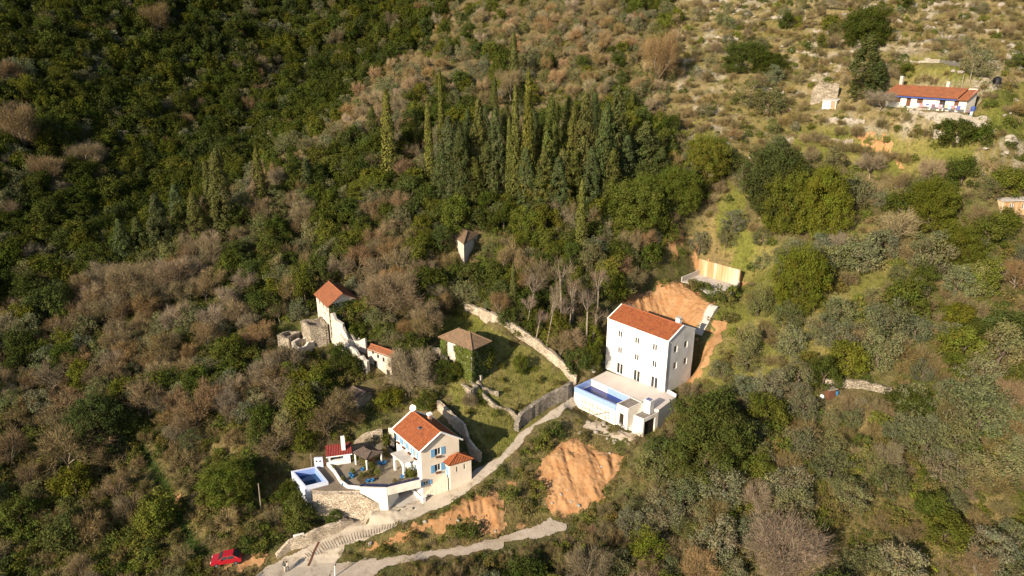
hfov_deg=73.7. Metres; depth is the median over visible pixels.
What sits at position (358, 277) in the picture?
bare shrub
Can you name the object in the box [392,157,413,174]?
bare tree
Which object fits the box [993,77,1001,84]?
water tank
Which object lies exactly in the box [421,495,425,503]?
gate pillar
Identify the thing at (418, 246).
evergreen tree
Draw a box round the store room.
[632,410,658,436]
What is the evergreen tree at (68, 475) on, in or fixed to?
on the hillside ground at (568, 416)
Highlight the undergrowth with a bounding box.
[0,0,1023,575]
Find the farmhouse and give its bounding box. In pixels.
[885,74,979,112]
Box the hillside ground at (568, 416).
[0,0,1023,575]
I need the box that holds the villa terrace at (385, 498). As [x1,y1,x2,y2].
[311,443,420,509]
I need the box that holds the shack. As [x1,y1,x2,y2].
[824,385,837,399]
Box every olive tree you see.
[0,58,14,81]
[0,164,31,188]
[0,178,25,203]
[0,188,12,207]
[0,232,10,251]
[0,328,17,354]
[0,387,32,417]
[0,480,17,503]
[2,311,43,342]
[2,377,21,388]
[4,142,24,161]
[8,56,37,78]
[9,258,43,288]
[18,476,52,503]
[23,388,60,420]
[26,344,59,374]
[32,243,57,265]
[41,334,62,358]
[59,250,77,268]
[65,310,100,343]
[67,118,94,138]
[70,333,98,357]
[75,69,98,89]
[82,49,104,63]
[83,375,116,398]
[87,337,107,357]
[88,348,115,371]
[93,46,112,64]
[98,230,108,245]
[103,105,124,118]
[104,119,124,134]
[114,390,147,418]
[117,129,135,146]
[121,361,142,378]
[124,329,143,344]
[127,250,163,269]
[132,265,152,286]
[134,123,151,134]
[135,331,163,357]
[136,395,152,413]
[145,310,173,334]
[153,235,184,260]
[155,216,176,242]
[160,95,176,113]
[160,388,179,408]
[160,565,185,575]
[161,380,186,401]
[167,91,191,109]
[167,322,189,342]
[174,300,206,332]
[176,426,202,450]
[178,127,195,144]
[178,394,204,414]
[188,357,213,371]
[198,352,226,374]
[208,305,234,325]
[209,240,226,261]
[209,318,236,338]
[209,366,246,398]
[224,284,246,305]
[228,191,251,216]
[231,397,258,424]
[235,88,249,101]
[236,387,261,407]
[241,230,258,250]
[242,387,270,415]
[246,212,271,243]
[259,265,286,285]
[265,188,292,213]
[266,253,289,275]
[271,403,303,439]
[272,131,298,153]
[275,265,298,290]
[277,95,295,108]
[283,262,313,285]
[285,297,310,320]
[290,234,313,252]
[295,193,316,217]
[298,381,329,402]
[300,217,327,244]
[314,244,341,264]
[323,237,341,255]
[335,185,351,198]
[343,276,359,292]
[349,209,364,226]
[355,187,377,212]
[362,307,385,334]
[366,237,381,256]
[374,308,397,333]
[376,187,390,203]
[377,326,399,347]
[380,108,404,124]
[383,227,399,241]
[386,155,404,172]
[386,206,411,232]
[405,128,424,146]
[414,154,435,174]
[428,125,441,143]
[431,141,441,159]
[442,277,471,305]
[446,97,456,120]
[456,279,481,306]
[476,567,499,575]
[477,240,499,263]
[487,203,505,224]
[509,304,525,323]
[511,103,523,117]
[513,247,535,262]
[545,227,563,240]
[558,288,577,310]
[571,238,606,274]
[577,274,605,300]
[586,235,609,257]
[593,226,613,241]
[605,548,635,575]
[614,506,645,537]
[618,272,638,298]
[624,496,651,518]
[634,447,681,488]
[641,486,687,535]
[653,202,677,221]
[655,553,683,575]
[665,475,702,513]
[667,515,697,539]
[678,151,688,168]
[685,469,717,503]
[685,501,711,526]
[686,161,700,177]
[687,513,737,570]
[688,231,712,255]
[696,456,750,509]
[706,559,735,575]
[707,360,734,381]
[716,223,741,249]
[716,515,739,536]
[718,209,749,233]
[720,373,751,394]
[720,556,747,575]
[727,79,772,108]
[730,513,768,550]
[731,164,765,192]
[731,342,765,373]
[731,373,766,400]
[733,321,760,352]
[741,418,769,444]
[743,396,771,416]
[744,281,777,317]
[748,85,793,113]
[749,226,772,246]
[750,367,788,406]
[751,441,775,469]
[753,465,814,508]
[764,133,787,148]
[768,367,792,388]
[769,485,818,526]
[770,242,791,264]
[770,298,805,328]
[773,319,807,357]
[778,353,816,393]
[781,380,813,410]
[783,386,822,423]
[783,424,822,459]
[786,236,809,251]
[789,275,811,296]
[801,231,838,260]
[804,312,836,346]
[804,447,869,488]
[809,562,836,575]
[814,429,852,460]
[817,245,860,278]
[818,321,859,353]
[819,409,841,428]
[820,293,860,326]
[823,145,849,170]
[827,232,885,272]
[830,544,875,575]
[832,478,874,514]
[835,169,873,207]
[837,407,863,429]
[847,540,886,574]
[855,297,912,349]
[856,446,887,477]
[858,328,906,371]
[860,226,904,261]
[860,285,890,308]
[861,301,885,324]
[864,463,911,501]
[867,188,889,207]
[870,215,896,234]
[873,539,929,575]
[878,420,907,442]
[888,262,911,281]
[890,410,923,437]
[896,382,937,414]
[897,412,953,464]
[902,556,931,572]
[903,312,939,342]
[905,175,931,190]
[905,229,961,273]
[908,276,933,298]
[908,357,936,383]
[909,443,968,488]
[916,414,942,440]
[926,395,952,418]
[931,416,981,458]
[933,377,958,396]
[934,374,1022,439]
[936,321,966,340]
[939,263,983,296]
[943,488,973,515]
[950,350,1011,389]
[951,259,1002,297]
[957,39,1003,76]
[957,377,996,409]
[957,450,1004,488]
[960,235,988,255]
[964,523,1023,575]
[969,177,1006,199]
[976,439,1023,483]
[979,317,1023,372]
[982,253,1001,267]
[990,564,1023,575]
[998,516,1023,545]
[998,557,1023,575]
[1005,432,1023,453]
[1010,243,1023,264]
[1011,404,1023,426]
[1012,264,1023,279]
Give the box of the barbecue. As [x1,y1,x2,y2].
[643,397,653,413]
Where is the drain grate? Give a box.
[307,542,319,565]
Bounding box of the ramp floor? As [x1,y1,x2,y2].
[394,490,418,509]
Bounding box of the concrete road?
[256,397,576,575]
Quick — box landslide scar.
[534,438,623,517]
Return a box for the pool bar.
[326,436,351,465]
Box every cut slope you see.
[624,280,715,340]
[665,225,747,285]
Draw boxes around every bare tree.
[0,57,25,78]
[0,98,41,152]
[0,99,16,116]
[0,197,22,217]
[0,294,15,310]
[0,299,7,313]
[0,305,25,325]
[0,312,21,334]
[0,352,15,371]
[0,359,16,375]
[0,367,11,382]
[0,379,23,396]
[0,384,15,407]
[0,421,32,466]
[5,365,31,382]
[7,297,26,315]
[10,459,42,485]
[11,382,34,397]
[14,392,40,414]
[18,366,44,390]
[19,241,48,259]
[22,153,66,184]
[25,359,67,392]
[28,270,50,286]
[32,409,95,476]
[38,389,91,422]
[40,314,63,332]
[43,411,87,432]
[46,384,78,410]
[49,177,73,194]
[49,310,86,338]
[57,370,75,390]
[58,344,93,371]
[59,302,81,312]
[60,291,80,304]
[61,141,111,165]
[65,551,97,575]
[67,271,101,296]
[68,307,91,324]
[68,507,115,547]
[75,297,99,316]
[75,429,121,465]
[77,279,104,299]
[79,266,104,281]
[79,362,110,385]
[80,286,108,312]
[82,136,103,153]
[83,300,112,325]
[83,567,102,575]
[84,260,122,284]
[84,280,103,291]
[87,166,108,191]
[88,366,118,390]
[93,290,130,322]
[95,346,127,371]
[96,325,136,351]
[96,329,119,350]
[99,355,126,380]
[99,465,131,500]
[100,258,165,301]
[101,280,128,298]
[101,319,124,335]
[101,393,123,403]
[104,295,133,323]
[108,339,141,367]
[110,294,136,315]
[110,495,135,519]
[113,319,135,333]
[122,377,164,417]
[127,341,149,362]
[128,292,162,318]
[128,311,156,333]
[128,365,159,391]
[129,351,149,371]
[133,281,160,303]
[135,1,168,34]
[138,281,160,292]
[138,351,156,370]
[142,330,180,360]
[144,254,197,289]
[144,298,164,312]
[144,352,176,375]
[145,280,173,309]
[148,393,174,415]
[153,347,179,363]
[155,301,187,331]
[156,405,181,426]
[159,424,184,442]
[160,332,181,349]
[161,385,187,409]
[164,251,181,264]
[165,279,195,301]
[165,300,193,330]
[166,354,197,372]
[169,384,215,428]
[169,411,198,435]
[170,400,194,421]
[172,111,197,125]
[173,246,194,261]
[173,357,206,379]
[175,299,195,311]
[176,232,195,251]
[176,254,208,283]
[178,222,202,239]
[178,341,198,358]
[180,236,203,259]
[187,275,209,290]
[189,321,206,334]
[190,377,228,411]
[192,279,219,300]
[192,321,227,345]
[194,237,222,266]
[195,301,226,329]
[197,266,229,293]
[198,229,222,247]
[203,195,229,216]
[210,383,243,408]
[211,396,229,410]
[213,285,241,311]
[215,295,250,328]
[218,371,245,389]
[219,404,239,421]
[227,225,250,239]
[228,268,260,291]
[228,381,250,402]
[235,303,254,325]
[235,310,259,328]
[240,331,253,348]
[242,95,255,111]
[243,352,283,379]
[243,375,261,390]
[244,319,275,345]
[245,201,269,216]
[245,423,295,458]
[248,203,274,224]
[249,196,275,209]
[249,359,268,380]
[251,82,269,92]
[254,371,301,406]
[262,348,281,364]
[262,363,289,385]
[264,301,288,323]
[266,343,308,375]
[267,166,288,184]
[272,271,300,309]
[278,242,300,253]
[280,191,300,208]
[291,200,315,234]
[292,197,315,215]
[298,250,309,263]
[300,390,350,438]
[320,385,358,421]
[327,251,355,281]
[341,307,368,323]
[344,240,372,274]
[350,275,388,304]
[351,103,368,117]
[358,267,429,313]
[359,200,380,214]
[359,225,386,244]
[361,150,381,167]
[361,257,389,278]
[365,190,385,204]
[367,239,387,258]
[374,105,382,116]
[374,235,395,246]
[375,237,410,264]
[376,268,399,286]
[378,217,397,231]
[380,118,404,136]
[380,239,414,270]
[382,341,440,396]
[388,130,403,149]
[389,190,411,208]
[389,333,406,348]
[391,264,406,277]
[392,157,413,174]
[394,234,410,244]
[394,287,413,305]
[394,318,412,335]
[397,271,417,288]
[399,114,413,125]
[400,76,419,90]
[400,144,418,160]
[404,297,439,323]
[407,256,428,273]
[410,312,434,336]
[411,303,444,336]
[414,259,438,271]
[423,282,449,297]
[434,290,452,315]
[460,391,478,407]
[488,290,511,314]
[492,69,510,81]
[494,238,527,272]
[498,67,522,102]
[499,169,518,192]
[515,249,543,269]
[516,272,538,287]
[519,116,525,133]
[520,256,556,286]
[520,295,536,327]
[523,272,547,313]
[535,310,549,338]
[545,197,560,218]
[546,329,576,356]
[547,68,566,84]
[547,294,562,338]
[548,255,575,314]
[549,283,562,317]
[555,298,577,328]
[557,206,573,224]
[558,200,576,217]
[558,324,585,350]
[563,550,586,575]
[564,282,580,323]
[565,539,616,575]
[566,277,583,328]
[575,284,596,345]
[580,69,597,84]
[588,306,611,344]
[589,264,609,325]
[607,255,633,278]
[619,228,642,250]
[627,266,648,289]
[628,76,646,88]
[628,228,645,245]
[628,569,650,575]
[632,228,657,248]
[633,551,663,575]
[641,22,681,80]
[642,96,662,110]
[662,211,680,223]
[668,150,684,169]
[676,544,724,575]
[677,382,698,399]
[735,506,839,575]
[741,480,773,515]
[749,70,767,93]
[828,231,848,246]
[849,152,889,178]
[863,88,898,111]
[870,439,906,468]
[872,202,923,245]
[892,169,910,189]
[917,154,949,178]
[957,541,1002,575]
[989,263,1010,281]
[993,375,1023,414]
[1000,259,1023,290]
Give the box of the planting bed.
[356,471,378,483]
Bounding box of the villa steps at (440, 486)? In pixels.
[424,474,447,496]
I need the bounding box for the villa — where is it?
[391,410,462,495]
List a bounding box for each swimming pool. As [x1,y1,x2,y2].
[291,466,328,507]
[574,379,629,424]
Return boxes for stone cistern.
[460,382,478,398]
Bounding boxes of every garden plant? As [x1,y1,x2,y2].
[361,459,370,467]
[365,469,371,477]
[368,461,376,472]
[374,467,381,474]
[380,433,391,448]
[380,448,389,459]
[405,465,416,478]
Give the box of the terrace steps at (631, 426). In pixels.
[628,405,643,431]
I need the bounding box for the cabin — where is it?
[995,196,1023,214]
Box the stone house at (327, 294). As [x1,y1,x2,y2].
[314,280,357,340]
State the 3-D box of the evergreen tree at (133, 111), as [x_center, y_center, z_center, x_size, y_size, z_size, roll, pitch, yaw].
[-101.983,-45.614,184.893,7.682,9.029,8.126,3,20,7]
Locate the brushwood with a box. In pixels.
[0,0,1023,575]
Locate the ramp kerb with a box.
[411,489,420,499]
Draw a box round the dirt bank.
[353,486,507,558]
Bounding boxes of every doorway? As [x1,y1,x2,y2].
[620,413,623,424]
[644,418,653,434]
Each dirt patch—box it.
[224,550,267,572]
[516,522,524,528]
[583,422,637,441]
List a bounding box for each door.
[616,362,622,374]
[633,369,639,381]
[650,376,657,387]
[830,102,835,108]
[906,98,910,105]
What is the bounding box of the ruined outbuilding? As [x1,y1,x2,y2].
[277,331,300,348]
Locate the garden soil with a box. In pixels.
[853,131,903,168]
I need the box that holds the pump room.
[616,397,641,429]
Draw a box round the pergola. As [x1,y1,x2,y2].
[353,445,382,469]
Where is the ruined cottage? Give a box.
[367,343,397,379]
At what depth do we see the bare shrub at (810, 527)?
92.08 m
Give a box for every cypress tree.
[110,219,134,265]
[130,217,150,262]
[143,192,176,259]
[167,184,186,223]
[174,205,189,240]
[186,191,209,243]
[200,183,220,235]
[202,160,209,195]
[207,147,236,239]
[218,147,224,167]
[252,146,267,208]
[299,158,315,190]
[366,106,378,133]
[379,89,398,173]
[413,110,419,153]
[424,99,436,179]
[430,146,450,201]
[435,116,463,199]
[437,69,446,166]
[448,126,473,204]
[450,119,462,158]
[452,130,472,197]
[462,109,474,164]
[464,156,484,205]
[469,97,488,188]
[474,140,501,202]
[478,107,490,145]
[487,107,505,198]
[489,77,499,112]
[499,105,516,164]
[504,115,514,202]
[508,31,519,78]
[508,263,516,312]
[509,82,521,200]
[513,147,536,207]
[519,68,535,202]
[521,110,527,152]
[525,109,540,160]
[531,149,557,206]
[532,123,547,194]
[540,94,559,186]
[546,156,569,211]
[553,148,570,206]
[554,101,559,144]
[558,94,573,155]
[563,149,588,210]
[566,104,583,192]
[570,90,598,201]
[574,178,586,255]
[576,97,591,144]
[582,92,603,175]
[582,145,601,217]
[588,108,603,157]
[590,99,618,209]
[600,148,621,212]
[604,84,628,158]
[617,134,635,182]
[624,124,641,164]
[628,94,634,109]
[628,120,660,178]
[643,135,660,167]
[649,146,671,179]
[844,34,883,99]
[862,59,888,95]
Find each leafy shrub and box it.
[0,415,17,429]
[0,428,15,440]
[0,460,5,470]
[0,467,15,483]
[0,479,20,497]
[0,526,12,542]
[0,551,18,574]
[1,565,27,575]
[2,292,17,301]
[2,524,26,543]
[4,549,31,574]
[6,444,28,459]
[8,507,24,521]
[13,447,37,464]
[14,543,29,556]
[16,541,38,559]
[21,424,43,436]
[21,499,52,520]
[22,558,44,575]
[23,517,44,538]
[25,385,48,403]
[25,430,44,443]
[28,535,43,552]
[29,436,45,448]
[31,564,54,575]
[32,331,49,342]
[33,495,55,512]
[35,451,53,467]
[42,477,57,493]
[51,494,74,510]
[54,548,79,570]
[73,383,89,397]
[85,472,103,490]
[88,549,109,564]
[90,559,113,574]
[92,334,105,348]
[97,519,118,536]
[97,538,116,552]
[99,499,115,514]
[101,503,125,521]
[101,566,122,575]
[103,524,132,549]
[103,556,116,570]
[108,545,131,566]
[112,561,132,574]
[114,426,137,443]
[123,524,143,541]
[123,539,140,555]
[124,561,144,575]
[127,415,149,433]
[128,532,153,555]
[128,549,149,568]
[137,494,152,509]
[137,537,163,561]
[138,419,155,433]
[144,554,163,572]
[150,443,168,459]
[153,432,171,451]
[157,525,172,542]
[165,527,186,545]
[173,343,186,353]
[174,466,193,482]
[179,335,199,348]
[185,291,204,302]
[185,553,203,570]
[187,511,209,529]
[188,482,203,493]
[192,569,211,575]
[195,503,220,521]
[196,298,216,311]
[196,345,212,362]
[201,414,216,426]
[205,509,221,529]
[208,480,223,494]
[209,413,231,430]
[211,451,226,467]
[219,236,229,246]
[219,280,231,290]
[223,417,246,433]
[238,533,256,554]
[239,497,257,515]
[240,447,251,459]
[240,453,257,466]
[243,451,262,469]
[243,518,261,538]
[250,476,266,492]
[251,350,270,366]
[257,519,274,536]
[306,276,321,291]
[315,356,333,369]
[329,372,353,389]
[343,551,359,565]
[375,539,396,556]
[402,527,422,544]
[431,564,450,575]
[454,517,480,541]
[459,310,467,318]
[464,407,474,413]
[467,565,479,575]
[475,482,490,497]
[476,388,483,397]
[482,431,492,440]
[482,555,498,572]
[490,409,499,416]
[496,361,504,369]
[498,484,522,507]
[498,562,511,575]
[516,498,535,517]
[519,470,536,485]
[525,548,543,559]
[528,366,541,370]
[530,479,548,499]
[533,429,554,451]
[535,328,544,341]
[535,558,555,575]
[536,374,541,384]
[541,330,548,346]
[543,417,566,437]
[551,379,563,384]
[569,532,588,547]
[578,321,591,336]
[579,431,589,442]
[589,334,604,343]
[602,543,626,560]
[603,511,618,526]
[607,424,621,434]
[630,457,652,475]
[633,517,654,534]
[665,414,676,428]
[682,278,698,289]
[686,520,699,535]
[693,280,711,291]
[699,434,715,449]
[700,283,726,301]
[713,287,736,307]
[716,350,733,363]
[718,310,738,324]
[721,509,744,521]
[726,283,739,298]
[730,553,749,568]
[760,420,786,440]
[763,437,787,459]
[764,509,780,528]
[768,436,795,455]
[785,536,805,557]
[786,409,795,421]
[796,419,817,432]
[796,457,811,469]
[799,349,817,362]
[801,517,817,528]
[809,516,834,538]
[824,276,848,293]
[826,507,849,528]
[838,453,865,475]
[849,292,866,307]
[851,443,880,467]
[854,432,873,449]
[867,410,894,425]
[871,435,898,456]
[875,530,898,547]
[884,510,910,530]
[887,257,907,268]
[901,448,918,464]
[905,459,923,476]
[921,479,941,493]
[925,387,937,403]
[971,532,989,548]
[977,457,994,471]
[982,446,1001,460]
[985,435,1012,455]
[988,305,1015,321]
[994,287,1021,304]
[999,242,1021,257]
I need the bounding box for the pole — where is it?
[258,483,261,508]
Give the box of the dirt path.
[687,320,726,383]
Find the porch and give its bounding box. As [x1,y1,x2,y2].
[391,449,413,477]
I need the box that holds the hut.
[822,98,840,108]
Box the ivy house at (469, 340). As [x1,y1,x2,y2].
[438,327,491,382]
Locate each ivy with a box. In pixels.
[328,298,357,337]
[440,339,447,358]
[454,345,472,382]
[471,344,490,381]
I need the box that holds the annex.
[443,452,473,489]
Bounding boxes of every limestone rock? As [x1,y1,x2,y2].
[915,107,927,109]
[1005,134,1015,138]
[1005,138,1018,143]
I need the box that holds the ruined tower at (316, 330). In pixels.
[300,316,328,347]
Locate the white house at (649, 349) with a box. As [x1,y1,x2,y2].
[605,303,695,391]
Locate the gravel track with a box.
[330,517,566,575]
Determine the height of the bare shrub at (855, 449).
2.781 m
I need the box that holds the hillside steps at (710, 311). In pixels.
[695,304,717,335]
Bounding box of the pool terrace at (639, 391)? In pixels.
[591,371,676,427]
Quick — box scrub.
[0,0,1023,575]
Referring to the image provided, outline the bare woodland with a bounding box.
[0,0,1023,575]
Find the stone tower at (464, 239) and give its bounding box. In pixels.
[453,228,479,264]
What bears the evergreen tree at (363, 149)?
on the hillside ground at (568, 416)
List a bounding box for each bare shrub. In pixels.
[0,407,30,428]
[0,540,10,559]
[15,481,38,496]
[20,412,43,429]
[22,447,45,460]
[23,549,51,570]
[28,503,49,522]
[31,411,61,428]
[35,460,53,475]
[37,553,59,567]
[40,511,56,523]
[40,562,73,575]
[43,469,58,482]
[50,507,65,527]
[62,551,81,562]
[63,496,93,516]
[66,554,83,573]
[77,564,98,575]
[81,462,104,479]
[82,500,111,528]
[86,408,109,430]
[91,446,125,470]
[91,483,112,498]
[96,432,124,448]
[113,488,148,513]
[121,338,142,355]
[122,510,138,527]
[129,454,147,470]
[130,324,153,342]
[134,429,155,445]
[137,477,157,493]
[150,569,169,575]
[160,448,182,464]
[162,439,184,456]
[162,465,179,476]
[165,446,197,470]
[167,467,198,493]
[168,545,197,567]
[173,354,199,367]
[184,492,204,506]
[194,496,206,510]
[204,516,221,530]
[210,506,240,531]
[219,425,240,447]
[229,497,250,512]
[236,324,252,339]
[236,373,254,384]
[242,380,271,396]
[252,467,260,481]
[259,502,287,523]
[293,245,311,257]
[304,357,317,372]
[334,223,350,235]
[348,410,366,424]
[349,266,368,282]
[371,209,387,225]
[372,379,390,396]
[395,301,415,318]
[402,225,419,237]
[403,319,420,333]
[407,329,422,351]
[412,564,438,575]
[416,247,436,263]
[419,348,432,364]
[420,563,435,574]
[430,251,449,267]
[439,252,460,269]
[439,560,467,575]
[469,564,489,575]
[483,237,498,245]
[483,244,494,254]
[499,235,514,247]
[508,235,529,249]
[516,550,536,572]
[543,543,563,560]
[550,553,567,567]
[552,562,568,575]
[554,226,569,239]
[584,531,596,547]
[594,234,608,245]
[596,499,615,518]
[596,516,615,539]
[605,527,626,544]
[605,536,621,549]
[617,540,641,565]
[620,533,630,544]
[625,462,648,486]
[638,490,652,502]
[647,530,680,562]
[648,478,671,503]
[655,427,677,444]
[663,411,681,430]
[665,423,680,438]
[666,537,696,561]
[674,468,699,486]
[681,509,697,524]
[684,538,712,556]
[693,524,714,539]
[703,494,731,522]
[708,527,724,545]
[711,178,729,195]
[716,388,744,410]
[727,537,741,552]
[733,413,750,428]
[733,475,760,491]
[751,144,764,152]
[758,319,772,329]
[758,324,776,341]
[761,354,777,365]
[761,492,781,513]
[764,336,780,349]
[767,455,785,472]
[774,354,791,368]
[775,383,789,399]
[775,449,808,472]
[782,467,812,487]
[785,517,815,541]
[789,418,824,441]
[790,418,802,428]
[791,108,805,124]
[797,132,812,144]
[801,147,821,162]
[805,129,822,139]
[811,133,832,145]
[817,321,834,331]
[819,138,836,147]
[826,138,843,148]
[833,166,851,176]
[835,139,851,151]
[838,270,861,286]
[838,399,854,418]
[838,424,856,439]
[840,232,858,250]
[841,321,858,332]
[843,141,861,152]
[846,446,864,460]
[847,124,864,136]
[847,322,876,345]
[853,143,873,154]
[858,483,875,495]
[861,421,883,441]
[863,148,875,156]
[863,565,889,575]
[864,223,891,240]
[864,398,885,411]
[868,150,884,158]
[869,514,893,531]
[877,150,892,161]
[883,149,900,161]
[889,333,915,345]
[890,186,905,194]
[891,459,917,475]
[891,531,911,552]
[892,342,920,363]
[893,359,911,374]
[895,150,913,162]
[897,243,918,260]
[897,524,922,542]
[908,240,931,256]
[911,518,930,536]
[912,298,939,314]
[912,345,942,365]
[926,355,954,384]
[933,353,948,365]
[934,568,948,575]
[938,395,962,422]
[945,289,973,309]
[946,50,962,60]
[946,379,961,388]
[958,487,976,502]
[963,505,994,531]
[967,298,992,317]
[969,206,995,223]
[980,471,1016,498]
[989,496,1018,519]
[998,416,1023,438]
[1001,260,1015,268]
[1009,101,1023,114]
[1013,293,1023,309]
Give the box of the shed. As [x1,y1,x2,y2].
[347,385,374,410]
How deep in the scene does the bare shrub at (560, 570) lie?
90.75 m
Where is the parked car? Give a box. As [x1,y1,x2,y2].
[210,549,241,567]
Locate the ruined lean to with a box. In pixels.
[291,337,314,353]
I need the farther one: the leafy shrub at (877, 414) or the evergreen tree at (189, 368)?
the evergreen tree at (189, 368)
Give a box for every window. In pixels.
[396,434,400,444]
[401,439,406,449]
[407,444,412,454]
[413,449,418,460]
[421,479,431,486]
[431,446,444,458]
[431,462,444,473]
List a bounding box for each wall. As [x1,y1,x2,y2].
[275,519,353,558]
[312,492,379,520]
[314,457,323,467]
[330,313,343,344]
[339,333,369,373]
[342,326,359,347]
[346,330,367,352]
[354,429,382,444]
[388,427,394,447]
[432,347,447,360]
[437,400,481,461]
[464,301,576,384]
[476,379,498,396]
[482,392,517,420]
[514,381,572,431]
[667,389,676,396]
[681,259,740,299]
[714,35,738,40]
[790,49,816,56]
[810,81,839,104]
[811,134,853,143]
[824,378,891,393]
[829,117,865,123]
[906,108,986,133]
[910,59,959,66]
[916,25,943,35]
[925,34,965,42]
[928,2,975,6]
[933,129,960,144]
[1006,53,1023,68]
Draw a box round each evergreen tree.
[0,83,5,94]
[0,133,23,156]
[0,161,14,180]
[0,210,20,234]
[0,233,26,268]
[0,265,24,292]
[0,301,38,334]
[0,342,44,379]
[0,377,12,403]
[0,489,38,533]
[1,216,38,242]
[1,325,41,366]
[6,73,45,102]
[7,7,32,36]
[7,269,41,296]
[9,273,53,312]
[16,207,47,233]
[17,252,59,282]
[20,285,64,322]
[23,169,55,193]
[23,184,53,204]
[23,219,57,249]
[25,78,55,96]
[29,115,62,146]
[29,195,68,223]
[29,202,61,235]
[31,11,63,44]
[33,106,61,133]
[33,493,94,559]
[34,253,73,283]
[35,279,79,319]
[38,126,70,154]
[43,208,63,226]
[44,462,95,504]
[45,101,76,124]
[46,65,73,91]
[46,339,80,377]
[47,188,79,216]
[48,227,81,261]
[48,324,80,348]
[49,223,67,246]
[51,211,78,226]
[53,154,83,175]
[54,217,93,250]
[57,114,83,142]
[58,386,138,459]
[60,77,89,103]
[60,202,91,224]
[61,166,87,188]
[61,186,94,218]
[62,358,96,387]
[65,229,93,254]
[66,167,98,196]
[70,157,98,186]
[70,249,102,280]
[76,239,106,269]
[80,228,101,247]
[84,218,110,232]
[88,245,120,274]
[90,130,122,159]
[91,82,117,104]
[92,174,128,204]
[95,210,118,226]
[101,226,123,248]
[103,200,130,220]
[104,374,142,412]
[107,227,142,260]
[114,174,141,200]
[115,155,146,178]
[120,102,149,133]
[124,188,149,204]
[126,146,150,172]
[127,217,148,224]
[129,486,181,540]
[133,194,149,209]
[138,91,162,116]
[138,203,169,221]
[140,366,177,401]
[141,223,174,252]
[156,113,182,130]
[156,138,179,157]
[158,185,184,204]
[160,155,183,171]
[162,366,187,392]
[163,170,190,189]
[164,200,183,215]
[167,86,196,116]
[169,197,201,231]
[173,165,201,191]
[177,365,206,393]
[178,362,212,402]
[189,171,207,186]
[190,182,207,196]
[193,459,255,508]
[201,124,226,143]
[204,371,224,394]
[205,137,232,156]
[207,332,250,369]
[211,354,245,380]
[212,249,241,283]
[217,142,235,166]
[219,244,247,270]
[220,204,252,234]
[222,160,247,182]
[222,239,252,255]
[232,257,267,288]
[242,402,279,429]
[244,288,284,321]
[245,422,275,453]
[254,260,277,282]
[255,231,288,264]
[257,276,291,314]
[263,213,292,239]
[266,113,292,138]
[267,279,294,302]
[274,478,299,505]
[277,161,301,189]
[277,360,305,389]
[277,490,317,535]
[278,123,300,148]
[281,383,328,431]
[282,366,319,396]
[282,389,306,414]
[288,258,317,315]
[291,425,319,453]
[298,404,330,439]
[302,180,325,205]
[303,159,327,189]
[305,361,334,399]
[306,244,329,276]
[307,207,335,237]
[310,218,339,248]
[315,254,342,279]
[319,153,345,176]
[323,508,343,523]
[324,341,349,368]
[330,238,361,273]
[336,156,362,185]
[336,302,364,328]
[336,352,363,375]
[343,174,383,201]
[346,321,369,340]
[349,222,376,248]
[351,295,380,328]
[356,133,382,165]
[363,132,392,154]
[364,168,392,188]
[369,319,392,339]
[372,202,399,227]
[372,384,406,412]
[387,323,400,335]
[390,331,432,363]
[394,128,413,151]
[396,173,423,202]
[398,236,432,265]
[400,106,429,128]
[409,265,449,297]
[410,214,434,235]
[412,388,438,411]
[414,229,436,252]
[427,91,450,108]
[430,101,452,126]
[430,223,453,252]
[433,357,456,384]
[436,196,455,220]
[440,192,475,234]
[444,196,472,221]
[446,360,462,381]
[454,95,477,112]
[454,258,487,294]
[460,106,476,123]
[473,261,508,301]
[477,190,500,218]
[480,257,516,284]
[480,345,496,368]
[483,280,512,312]
[487,200,518,235]
[492,243,515,273]
[497,555,548,575]
[503,266,529,288]
[507,284,542,315]
[508,204,529,234]
[511,229,541,255]
[512,352,529,374]
[520,209,547,239]
[522,198,554,227]
[523,300,544,328]
[528,202,567,236]
[528,251,556,271]
[530,226,556,251]
[531,117,551,144]
[536,274,558,303]
[537,176,560,202]
[541,272,565,290]
[541,309,571,343]
[542,239,570,262]
[553,256,576,281]
[559,227,581,243]
[561,342,593,375]
[562,240,586,265]
[563,100,579,119]
[580,343,602,369]
[582,321,605,346]
[589,270,621,301]
[590,177,610,199]
[594,254,625,282]
[599,171,669,233]
[602,94,624,118]
[602,166,631,183]
[603,187,636,224]
[606,269,631,303]
[613,213,638,237]
[626,171,648,188]
[626,524,670,575]
[628,118,657,138]
[629,160,655,186]
[637,191,675,233]
[643,430,677,468]
[645,110,668,133]
[651,158,672,172]
[655,159,704,215]
[659,113,682,137]
[659,568,681,575]
[663,391,758,490]
[667,171,688,200]
[680,133,733,184]
[692,130,733,169]
[700,384,744,417]
[718,429,769,475]
[720,36,769,73]
[722,149,748,175]
[735,134,812,217]
[740,391,792,430]
[744,450,778,483]
[752,50,789,74]
[759,161,815,235]
[767,238,836,317]
[793,162,856,239]
[796,194,822,219]
[805,353,844,391]
[812,568,849,575]
[825,338,876,380]
[837,2,898,46]
[878,274,931,320]
[880,186,923,218]
[882,382,935,420]
[902,168,967,232]
[908,260,943,290]
[912,488,951,525]
[919,505,978,555]
[929,118,979,146]
[930,225,989,266]
[935,325,993,365]
[938,301,978,327]
[939,349,972,378]
[943,154,989,186]
[959,317,989,341]
[960,257,1006,296]
[971,212,1018,252]
[979,307,1023,345]
[987,166,1023,196]
[987,205,1023,237]
[1001,361,1023,395]
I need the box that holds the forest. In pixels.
[0,0,1023,547]
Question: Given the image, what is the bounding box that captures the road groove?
[305,520,401,556]

